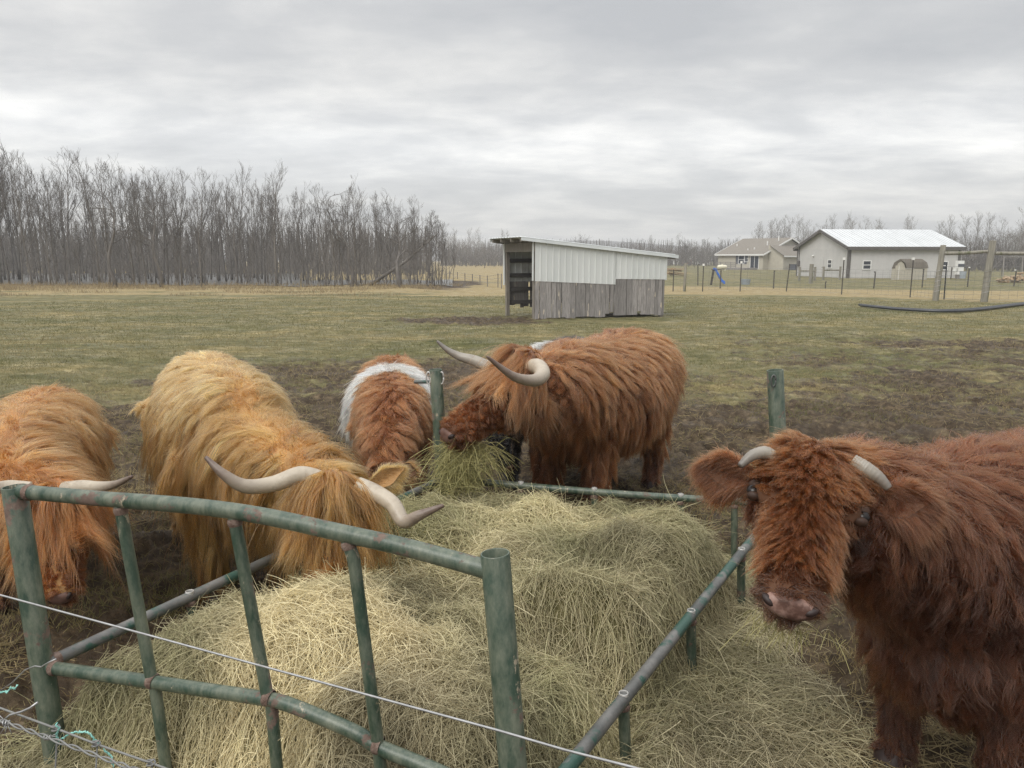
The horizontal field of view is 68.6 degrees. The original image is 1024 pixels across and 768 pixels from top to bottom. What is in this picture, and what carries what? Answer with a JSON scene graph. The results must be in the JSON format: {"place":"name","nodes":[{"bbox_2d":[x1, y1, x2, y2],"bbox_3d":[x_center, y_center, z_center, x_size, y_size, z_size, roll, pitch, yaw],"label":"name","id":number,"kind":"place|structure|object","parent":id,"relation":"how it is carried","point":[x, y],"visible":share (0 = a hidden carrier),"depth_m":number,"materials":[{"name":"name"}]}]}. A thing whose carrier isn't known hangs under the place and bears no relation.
{"place":"outdoors","nodes":[
{"label":"outdoors","id":0,"kind":"place"},
{"bbox_2d":[1,273,451,286],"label":"water","id":1,"kind":"structure","parent":0,"point":[213,279],"depth_m":52.88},
{"bbox_2d":[0,279,469,296],"label":"marsh grass","id":2,"kind":"structure","parent":0,"point":[6,286],"depth_m":41.20,"materials":[{"name":"plant"}]},
{"bbox_2d":[29,240,719,260],"bbox_3d":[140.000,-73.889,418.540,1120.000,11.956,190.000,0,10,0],"label":"hills","id":3,"kind":"structure","parent":0,"point":[591,242],"depth_m":399.69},
{"bbox_2d":[399,433,524,502],"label":"hay mouthful","id":4,"kind":"object","parent":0,"point":[460,463],"depth_m":4.09,"materials":[{"name":"plant"}]},
{"bbox_2d":[0,261,1023,767],"bbox_3d":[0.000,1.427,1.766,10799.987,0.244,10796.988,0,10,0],"label":"ground","id":5,"kind":"structure","parent":0,"point":[886,293],"depth_m":12.71,"materials":[{"name":"green plant"}]},
{"bbox_2d":[0,179,12,283],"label":"bare tree","id":6,"kind":"object","parent":5,"relation":"on","point":[7,269],"visible":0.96,"depth_m":47.31,"materials":[{"name":"grey plant"}]},
{"bbox_2d":[0,163,17,283],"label":"bare tree","id":7,"kind":"object","parent":5,"relation":"on","point":[1,281],"visible":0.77,"depth_m":47.67,"materials":[{"name":"grey plant"}]},
{"bbox_2d":[0,142,26,278],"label":"bare tree","id":8,"kind":"object","parent":5,"relation":"on","point":[13,205],"visible":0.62,"depth_m":57.69,"materials":[{"name":"grey plant"}]},
{"bbox_2d":[0,158,26,278],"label":"bare tree","id":9,"kind":"object","parent":5,"relation":"on","point":[9,230],"visible":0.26,"depth_m":59.26,"materials":[{"name":"grey plant"}]},
{"bbox_2d":[0,152,29,278],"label":"bare tree","id":10,"kind":"object","parent":5,"relation":"on","point":[11,237],"visible":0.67,"depth_m":57.18,"materials":[{"name":"grey plant"}]},
{"bbox_2d":[10,209,33,283],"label":"bare tree","id":11,"kind":"object","parent":5,"relation":"on","point":[21,243],"visible":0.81,"depth_m":46.37,"materials":[{"name":"grey plant"}]},
{"bbox_2d":[2,157,43,285],"bbox_3d":[-27.921,-9.308,43.198,2.592,7.566,1.904,7,12,36],"label":"bare tree","id":12,"kind":"object","parent":5,"relation":"on","point":[20,222],"visible":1,"depth_m":43.17,"materials":[{"name":"grey plant"}]},
{"bbox_2d":[7,150,43,278],"bbox_3d":[-38.192,-13.303,59.315,2.583,10.125,2.196,2,10,12],"label":"bare tree","id":13,"kind":"object","parent":5,"relation":"on","point":[24,164],"visible":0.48,"depth_m":59.09,"materials":[{"name":"grey plant"}]},
{"bbox_2d":[10,163,45,283],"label":"bare tree","id":14,"kind":"object","parent":5,"relation":"on","point":[37,249],"visible":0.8,"depth_m":47.91,"materials":[{"name":"grey plant"}]},
{"bbox_2d":[23,164,55,282],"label":"bare tree","id":15,"kind":"object","parent":5,"relation":"on","point":[42,240],"visible":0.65,"depth_m":50.14,"materials":[{"name":"grey plant"}]},
{"bbox_2d":[28,183,59,282],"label":"bare tree","id":16,"kind":"object","parent":5,"relation":"on","point":[44,222],"visible":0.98,"depth_m":46.47,"materials":[{"name":"grey plant"}]},
{"bbox_2d":[28,166,59,269],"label":"bare tree","id":17,"kind":"object","parent":5,"relation":"on","point":[48,205],"visible":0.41,"depth_m":60.51,"materials":[{"name":"grey plant"}]},
{"bbox_2d":[34,164,65,280],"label":"bare tree","id":18,"kind":"object","parent":5,"relation":"on","point":[46,187],"visible":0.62,"depth_m":52.83,"materials":[{"name":"grey plant"}]},
{"bbox_2d":[40,186,68,283],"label":"bare tree","id":19,"kind":"object","parent":5,"relation":"on","point":[51,226],"visible":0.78,"depth_m":47.25,"materials":[{"name":"grey plant"}]},
{"bbox_2d":[43,177,78,283],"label":"bare tree","id":20,"kind":"object","parent":5,"relation":"on","point":[62,224],"visible":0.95,"depth_m":47.48,"materials":[{"name":"grey plant"}]},
{"bbox_2d":[42,160,80,278],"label":"bare tree","id":21,"kind":"object","parent":5,"relation":"on","point":[55,182],"visible":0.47,"depth_m":58.11,"materials":[{"name":"grey plant"}]},
{"bbox_2d":[44,148,89,279],"bbox_3d":[-32.107,-12.330,54.673,2.869,9.758,2.054,-5,11,-29],"label":"bare tree","id":22,"kind":"object","parent":5,"relation":"on","point":[72,204],"visible":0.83,"depth_m":54.51,"materials":[{"name":"grey plant"}]},
{"bbox_2d":[0,379,142,615],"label":"highland cow","id":23,"kind":"object","parent":5,"relation":"on","point":[54,435],"visible":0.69,"depth_m":3.15},
{"bbox_2d":[65,217,85,286],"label":"bare tree","id":24,"kind":"object","parent":5,"relation":"on","point":[77,248],"visible":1,"depth_m":43.88,"materials":[{"name":"grey plant"}]},
{"bbox_2d":[67,147,102,283],"bbox_3d":[-25.953,-10.189,45.915,1.999,8.404,2.213,6,11,31],"label":"bare tree","id":25,"kind":"object","parent":5,"relation":"on","point":[93,223],"visible":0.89,"depth_m":45.93,"materials":[{"name":"grey plant"}]},
{"bbox_2d":[74,175,99,276],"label":"bare tree","id":26,"kind":"object","parent":5,"relation":"on","point":[84,220],"visible":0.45,"depth_m":62.42,"materials":[{"name":"grey plant"}]},
{"bbox_2d":[69,166,106,267],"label":"bare tree","id":27,"kind":"object","parent":5,"relation":"on","point":[84,180],"visible":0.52,"depth_m":59.64,"materials":[{"name":"grey plant"}]},
{"bbox_2d":[89,159,120,284],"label":"bare tree","id":28,"kind":"object","parent":5,"relation":"on","point":[104,220],"visible":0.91,"depth_m":43.52,"materials":[{"name":"grey plant"}]},
{"bbox_2d":[94,157,128,277],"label":"bare tree","id":29,"kind":"object","parent":5,"relation":"on","point":[113,203],"visible":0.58,"depth_m":61.28,"materials":[{"name":"grey plant"}]},
{"bbox_2d":[76,161,158,287],"bbox_3d":[-22.773,-9.091,42.800,4.084,7.321,5.473,0,10,0],"label":"bare tree","id":30,"kind":"object","parent":5,"relation":"on","point":[111,272],"visible":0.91,"depth_m":42.77,"materials":[{"name":"grey plant"}]},
{"bbox_2d":[106,167,140,277],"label":"bare tree","id":31,"kind":"object","parent":5,"relation":"on","point":[121,216],"visible":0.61,"depth_m":61.31,"materials":[{"name":"grey plant"}]},
{"bbox_2d":[111,161,141,283],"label":"bare tree","id":32,"kind":"object","parent":5,"relation":"on","point":[128,232],"visible":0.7,"depth_m":44.70,"materials":[{"name":"grey plant"}]},
{"bbox_2d":[116,169,148,282],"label":"bare tree","id":33,"kind":"object","parent":5,"relation":"on","point":[138,274],"visible":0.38,"depth_m":48.87,"materials":[{"name":"grey plant"}]},
{"bbox_2d":[94,167,172,286],"bbox_3d":[-21.334,-8.807,42.375,4.230,6.922,2.945,-8,12,-38],"label":"bare tree","id":34,"kind":"object","parent":5,"relation":"on","point":[161,280],"visible":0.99,"depth_m":42.94,"materials":[{"name":"grey plant"}]},
{"bbox_2d":[122,174,157,285],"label":"bare tree","id":35,"kind":"object","parent":5,"relation":"on","point":[141,220],"visible":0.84,"depth_m":43.88,"materials":[{"name":"grey plant"}]},
{"bbox_2d":[138,178,159,281],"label":"bare tree","id":36,"kind":"object","parent":5,"relation":"on","point":[149,227],"visible":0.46,"depth_m":51.00,"materials":[{"name":"grey plant"}]},
{"bbox_2d":[139,185,172,283],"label":"bare tree","id":37,"kind":"object","parent":5,"relation":"on","point":[154,264],"visible":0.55,"depth_m":47.86,"materials":[{"name":"grey plant"}]},
{"bbox_2d":[143,173,174,278],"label":"bare tree","id":38,"kind":"object","parent":5,"relation":"on","point":[160,212],"visible":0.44,"depth_m":57.46,"materials":[{"name":"grey plant"}]},
{"bbox_2d":[148,167,179,284],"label":"bare tree","id":39,"kind":"object","parent":5,"relation":"on","point":[164,216],"visible":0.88,"depth_m":46.27,"materials":[{"name":"grey plant"}]},
{"bbox_2d":[152,177,178,282],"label":"bare tree","id":40,"kind":"object","parent":5,"relation":"on","point":[163,202],"visible":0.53,"depth_m":50.23,"materials":[{"name":"grey plant"}]},
{"bbox_2d":[158,170,187,276],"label":"bare tree","id":41,"kind":"object","parent":5,"relation":"on","point":[174,209],"visible":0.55,"depth_m":59.97,"materials":[{"name":"grey plant"}]},
{"bbox_2d":[165,201,183,285],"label":"bare tree","id":42,"kind":"object","parent":5,"relation":"on","point":[177,241],"visible":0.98,"depth_m":44.79,"materials":[{"name":"grey plant"}]},
{"bbox_2d":[167,169,199,285],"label":"bare tree","id":43,"kind":"object","parent":5,"relation":"on","point":[180,222],"visible":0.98,"depth_m":44.85,"materials":[{"name":"grey plant"}]},
{"bbox_2d":[183,189,205,278],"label":"bare tree","id":44,"kind":"object","parent":5,"relation":"on","point":[192,220],"visible":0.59,"depth_m":59.24,"materials":[{"name":"grey plant"}]},
{"bbox_2d":[185,196,216,284],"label":"bare tree","id":45,"kind":"object","parent":5,"relation":"on","point":[198,237],"visible":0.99,"depth_m":43.20,"materials":[{"name":"grey plant"}]},
{"bbox_2d":[187,166,217,282],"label":"bare tree","id":46,"kind":"object","parent":5,"relation":"on","point":[202,203],"visible":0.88,"depth_m":49.60,"materials":[{"name":"grey plant"}]},
{"bbox_2d":[199,188,223,278],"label":"bare tree","id":47,"kind":"object","parent":5,"relation":"on","point":[210,260],"visible":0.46,"depth_m":57.51,"materials":[{"name":"grey plant"}]},
{"bbox_2d":[202,172,230,280],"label":"bare tree","id":48,"kind":"object","parent":5,"relation":"on","point":[215,190],"visible":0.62,"depth_m":54.13,"materials":[{"name":"grey plant"}]},
{"bbox_2d":[0,218,437,274],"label":"distant wood","id":49,"kind":"object","parent":5,"relation":"on","point":[207,256],"visible":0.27,"depth_m":80.65,"materials":[{"name":"plant"}]},
{"bbox_2d":[207,181,234,281],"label":"bare tree","id":50,"kind":"object","parent":5,"relation":"on","point":[219,221],"visible":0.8,"depth_m":51.44,"materials":[{"name":"grey plant"}]},
{"bbox_2d":[210,175,239,279],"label":"bare tree","id":51,"kind":"object","parent":5,"relation":"on","point":[226,193],"visible":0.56,"depth_m":56.82,"materials":[{"name":"grey plant"}]},
{"bbox_2d":[0,218,456,285],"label":"undergrowth","id":52,"kind":"object","parent":5,"relation":"on","point":[247,273],"visible":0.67,"depth_m":51.31,"materials":[{"name":"plant"}]},
{"bbox_2d":[215,177,245,284],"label":"bare tree","id":53,"kind":"object","parent":5,"relation":"on","point":[233,228],"visible":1,"depth_m":45.43,"materials":[{"name":"grey plant"}]},
{"bbox_2d":[224,161,254,282],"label":"bare tree","id":54,"kind":"object","parent":5,"relation":"on","point":[236,212],"visible":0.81,"depth_m":48.77,"materials":[{"name":"grey plant"}]},
{"bbox_2d":[245,187,266,277],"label":"bare tree","id":55,"kind":"object","parent":5,"relation":"on","point":[257,206],"visible":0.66,"depth_m":57.90,"materials":[{"name":"grey plant"}]},
{"bbox_2d":[248,189,269,278],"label":"bare tree","id":56,"kind":"object","parent":5,"relation":"on","point":[258,236],"visible":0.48,"depth_m":58.67,"materials":[{"name":"grey plant"}]},
{"bbox_2d":[250,175,273,283],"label":"bare tree","id":57,"kind":"object","parent":5,"relation":"on","point":[262,222],"visible":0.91,"depth_m":47.96,"materials":[{"name":"grey plant"}]},
{"bbox_2d":[263,185,285,282],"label":"bare tree","id":58,"kind":"object","parent":5,"relation":"on","point":[271,221],"visible":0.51,"depth_m":49.33,"materials":[{"name":"grey plant"}]},
{"bbox_2d":[260,160,293,285],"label":"bare tree","id":59,"kind":"object","parent":5,"relation":"on","point":[275,216],"visible":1,"depth_m":44.50,"materials":[{"name":"grey plant"}]},
{"bbox_2d":[268,193,290,283],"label":"bare tree","id":60,"kind":"object","parent":5,"relation":"on","point":[279,239],"visible":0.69,"depth_m":46.98,"materials":[{"name":"grey plant"}]},
{"bbox_2d":[126,349,443,606],"bbox_3d":[-1.280,0.531,3.713,0.745,1.143,2.498,-7,12,-35],"label":"highland cow","id":61,"kind":"object","parent":5,"relation":"on","point":[218,426],"visible":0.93,"depth_m":3.30},
{"bbox_2d":[281,210,301,282],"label":"bare tree","id":62,"kind":"object","parent":5,"relation":"on","point":[289,239],"visible":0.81,"depth_m":50.06,"materials":[{"name":"grey plant"}]},
{"bbox_2d":[286,191,309,277],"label":"bare tree","id":63,"kind":"object","parent":5,"relation":"on","point":[297,221],"visible":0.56,"depth_m":57.92,"materials":[{"name":"grey plant"}]},
{"bbox_2d":[292,182,311,280],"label":"bare tree","id":64,"kind":"object","parent":5,"relation":"on","point":[297,204],"visible":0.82,"depth_m":53.26,"materials":[{"name":"grey plant"}]},
{"bbox_2d":[295,199,319,277],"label":"bare tree","id":65,"kind":"object","parent":5,"relation":"on","point":[304,221],"visible":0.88,"depth_m":51.32,"materials":[{"name":"grey plant"}]},
{"bbox_2d":[305,200,322,280],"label":"bare tree","id":66,"kind":"object","parent":5,"relation":"on","point":[314,236],"visible":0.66,"depth_m":52.89,"materials":[{"name":"grey plant"}]},
{"bbox_2d":[302,184,332,283],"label":"bare tree","id":67,"kind":"object","parent":5,"relation":"on","point":[317,225],"visible":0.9,"depth_m":46.88,"materials":[{"name":"grey plant"}]},
{"bbox_2d":[0,594,639,767],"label":"wire fence","id":68,"kind":"object","parent":5,"relation":"on","point":[4,722],"visible":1,"depth_m":1.32,"materials":[{"name":"metal"}]},
{"bbox_2d":[318,197,341,286],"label":"bare tree","id":69,"kind":"object","parent":5,"relation":"on","point":[331,238],"visible":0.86,"depth_m":44.03,"materials":[{"name":"grey plant"}]},
{"bbox_2d":[323,200,346,285],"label":"bare tree","id":70,"kind":"object","parent":5,"relation":"on","point":[338,239],"visible":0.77,"depth_m":44.11,"materials":[{"name":"grey plant"}]},
{"bbox_2d":[332,193,356,280],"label":"bare tree","id":71,"kind":"object","parent":5,"relation":"on","point":[345,223],"visible":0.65,"depth_m":54.35,"materials":[{"name":"grey plant"}]},
{"bbox_2d":[316,189,373,286],"bbox_3d":[-9.671,-8.274,43.312,3.367,5.587,3.612,-3,10,-17],"label":"bare tree","id":72,"kind":"object","parent":5,"relation":"on","point":[349,261],"visible":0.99,"depth_m":43.25,"materials":[{"name":"grey plant"}]},
{"bbox_2d":[339,176,365,285],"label":"bare tree","id":73,"kind":"object","parent":5,"relation":"on","point":[353,225],"visible":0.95,"depth_m":43.85,"materials":[{"name":"grey plant"}]},
{"bbox_2d":[346,187,374,282],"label":"bare tree","id":74,"kind":"object","parent":5,"relation":"on","point":[361,207],"visible":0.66,"depth_m":48.51,"materials":[{"name":"grey plant"}]},
{"bbox_2d":[358,208,371,284],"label":"bare tree","id":75,"kind":"object","parent":5,"relation":"on","point":[366,238],"visible":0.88,"depth_m":46.49,"materials":[{"name":"grey plant"}]},
{"bbox_2d":[365,196,384,276],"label":"bare tree","id":76,"kind":"object","parent":5,"relation":"on","point":[376,237],"visible":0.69,"depth_m":54.38,"materials":[{"name":"grey plant"}]},
{"bbox_2d":[370,199,392,281],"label":"bare tree","id":77,"kind":"object","parent":5,"relation":"on","point":[381,232],"visible":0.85,"depth_m":50.59,"materials":[{"name":"grey plant"}]},
{"bbox_2d":[377,191,400,275],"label":"bare tree","id":78,"kind":"object","parent":5,"relation":"on","point":[389,236],"visible":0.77,"depth_m":50.46,"materials":[{"name":"grey plant"}]},
{"bbox_2d":[335,352,444,500],"bbox_3d":[-0.786,0.408,4.943,0.586,0.972,1.869,-2,10,-9],"label":"belted calf","id":79,"kind":"object","parent":5,"relation":"on","point":[386,414],"visible":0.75,"depth_m":4.54},
{"bbox_2d":[1,368,785,767],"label":"hay feeder","id":80,"kind":"object","parent":5,"relation":"on","point":[491,568],"visible":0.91,"depth_m":2.22,"materials":[{"name":"paint"}]},
{"bbox_2d":[29,477,760,767],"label":"hay pile","id":81,"kind":"object","parent":80,"relation":"in","point":[607,596],"visible":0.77,"depth_m":2.53,"materials":[{"name":"beige plant"}]},
{"bbox_2d":[384,197,407,285],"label":"bare tree","id":82,"kind":"object","parent":5,"relation":"on","point":[396,214],"visible":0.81,"depth_m":45.21,"materials":[{"name":"grey plant"}]},
{"bbox_2d":[366,190,433,287],"bbox_3d":[-6.813,-8.567,44.061,4.640,5.928,2.926,3,10,19],"label":"bare tree","id":83,"kind":"object","parent":5,"relation":"on","point":[397,260],"visible":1,"depth_m":44.05,"materials":[{"name":"grey plant"}]},
{"bbox_2d":[369,230,435,284],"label":"dead tree","id":84,"kind":"object","parent":5,"relation":"on","point":[391,271],"visible":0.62,"depth_m":46.20,"materials":[{"name":"wood"}]},
{"bbox_2d":[402,194,422,282],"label":"bare tree","id":85,"kind":"object","parent":5,"relation":"on","point":[413,220],"visible":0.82,"depth_m":47.53,"materials":[{"name":"grey plant"}]},
{"bbox_2d":[425,210,442,285],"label":"bare tree","id":86,"kind":"object","parent":5,"relation":"on","point":[436,234],"visible":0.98,"depth_m":45.18,"materials":[{"name":"grey plant"}]},
{"bbox_2d":[0,535,921,767],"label":"loose hay","id":87,"kind":"object","parent":5,"relation":"on","point":[744,709],"visible":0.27,"depth_m":2.66},
{"bbox_2d":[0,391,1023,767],"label":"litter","id":88,"kind":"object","parent":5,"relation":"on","point":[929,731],"depth_m":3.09,"materials":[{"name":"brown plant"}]},
{"bbox_2d":[484,334,582,490],"bbox_3d":[0.235,0.245,5.660,0.627,1.058,1.675,5,11,26],"label":"belted cow","id":89,"kind":"object","parent":5,"relation":"on","point":[510,445],"visible":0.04,"depth_m":4.99},
{"bbox_2d":[436,325,693,509],"bbox_3d":[0.399,0.290,4.846,0.929,1.243,2.358,8,13,41],"label":"highland cow","id":90,"kind":"object","parent":5,"relation":"on","point":[596,406],"visible":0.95,"depth_m":4.40},
{"bbox_2d":[489,236,678,318],"bbox_3d":[2.097,-3.115,22.177,5.058,2.370,2.388,-4,10,-23],"label":"calf shelter","id":91,"kind":"object","parent":5,"relation":"on","point":[580,279],"visible":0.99,"depth_m":21.23,"materials":[{"name":"white wood"}]},
{"bbox_2d":[435,237,1023,270],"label":"distant brush","id":92,"kind":"object","parent":5,"relation":"on","point":[974,261],"visible":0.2,"depth_m":152.68,"materials":[{"name":"plant"}]},
{"bbox_2d":[714,236,799,269],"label":"house","id":93,"kind":"structure","parent":5,"relation":"on","point":[778,253],"depth_m":106.43,"materials":[{"name":"beige"}]},
{"bbox_2d":[680,269,944,297],"bbox_3d":[13.926,-4.871,35.419,12.047,1.078,3.875,9,13,42],"label":"woven wire fence","id":94,"kind":"object","parent":5,"relation":"on","point":[852,281],"visible":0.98,"depth_m":34.37,"materials":[{"name":"metal"}]},
{"bbox_2d":[676,425,1023,767],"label":"young cow","id":95,"kind":"object","parent":5,"relation":"on","point":[914,557],"visible":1,"depth_m":1.92},
{"bbox_2d":[719,609,850,673],"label":"hay mouthful","id":96,"kind":"object","parent":95,"relation":"in","point":[775,624],"depth_m":1.73,"materials":[{"name":"plant"}]},
{"bbox_2d":[793,229,966,277],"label":"pole barn","id":97,"kind":"structure","parent":5,"relation":"on","point":[869,252],"depth_m":63.24,"materials":[{"name":"white metal"}]},
{"bbox_2d":[932,245,945,300],"bbox_3d":[17.042,-4.331,29.940,0.330,2.395,0.248,0,10,0],"label":"wooden post","id":98,"kind":"object","parent":5,"relation":"on","point":[938,278],"visible":0.97,"depth_m":29.85,"materials":[{"name":"grey wood"}]},
{"bbox_2d":[858,302,1023,309],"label":"water pipe","id":99,"kind":"object","parent":5,"relation":"on","point":[944,309],"visible":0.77,"depth_m":24.41,"materials":[{"name":"black plastic"}]},
{"bbox_2d":[860,303,1023,312],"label":"water pipe","id":100,"kind":"object","parent":5,"relation":"on","point":[945,311],"visible":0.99,"depth_m":24.13,"materials":[{"name":"black plastic"}]},
{"bbox_2d":[941,266,1023,299],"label":"woven wire fence","id":101,"kind":"object","parent":5,"relation":"on","point":[980,285],"visible":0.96,"depth_m":29.36,"materials":[{"name":"metal"}]},
{"bbox_2d":[980,240,996,301],"bbox_3d":[18.347,-4.235,28.911,0.355,2.548,0.276,0,10,0],"label":"wooden post","id":102,"kind":"object","parent":5,"relation":"on","point":[987,272],"visible":0.98,"depth_m":28.81,"materials":[{"name":"grey wood"}]},
{"bbox_2d":[945,250,987,254],"bbox_3d":[17.714,-5.128,29.272,1.504,0.203,0.150,9,13,42],"label":"brace rail","id":103,"kind":"object","parent":102,"relation":"attached to","point":[965,252],"visible":1,"depth_m":29.24,"materials":[{"name":"grey wood"}]},
{"bbox_2d":[996,272,1023,282],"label":"log pile","id":104,"kind":"object","parent":5,"relation":"on","point":[1005,278],"visible":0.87,"depth_m":51.37,"materials":[{"name":"wood"}]},
{"bbox_2d":[997,226,1023,270],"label":"bare tree","id":105,"kind":"object","parent":5,"relation":"on","point":[1017,238],"visible":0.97,"depth_m":90.77,"materials":[{"name":"grey plant"}]},
{"bbox_2d":[0,0,1023,257],"label":"sky","id":106,"kind":"structure","parent":0,"point":[560,120],"materials":[{"name":"grey"}]},
{"bbox_2d":[891,259,927,279],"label":"garden shed","id":107,"kind":"structure","parent":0,"point":[899,266],"depth_m":57.75,"materials":[{"name":"beige"}]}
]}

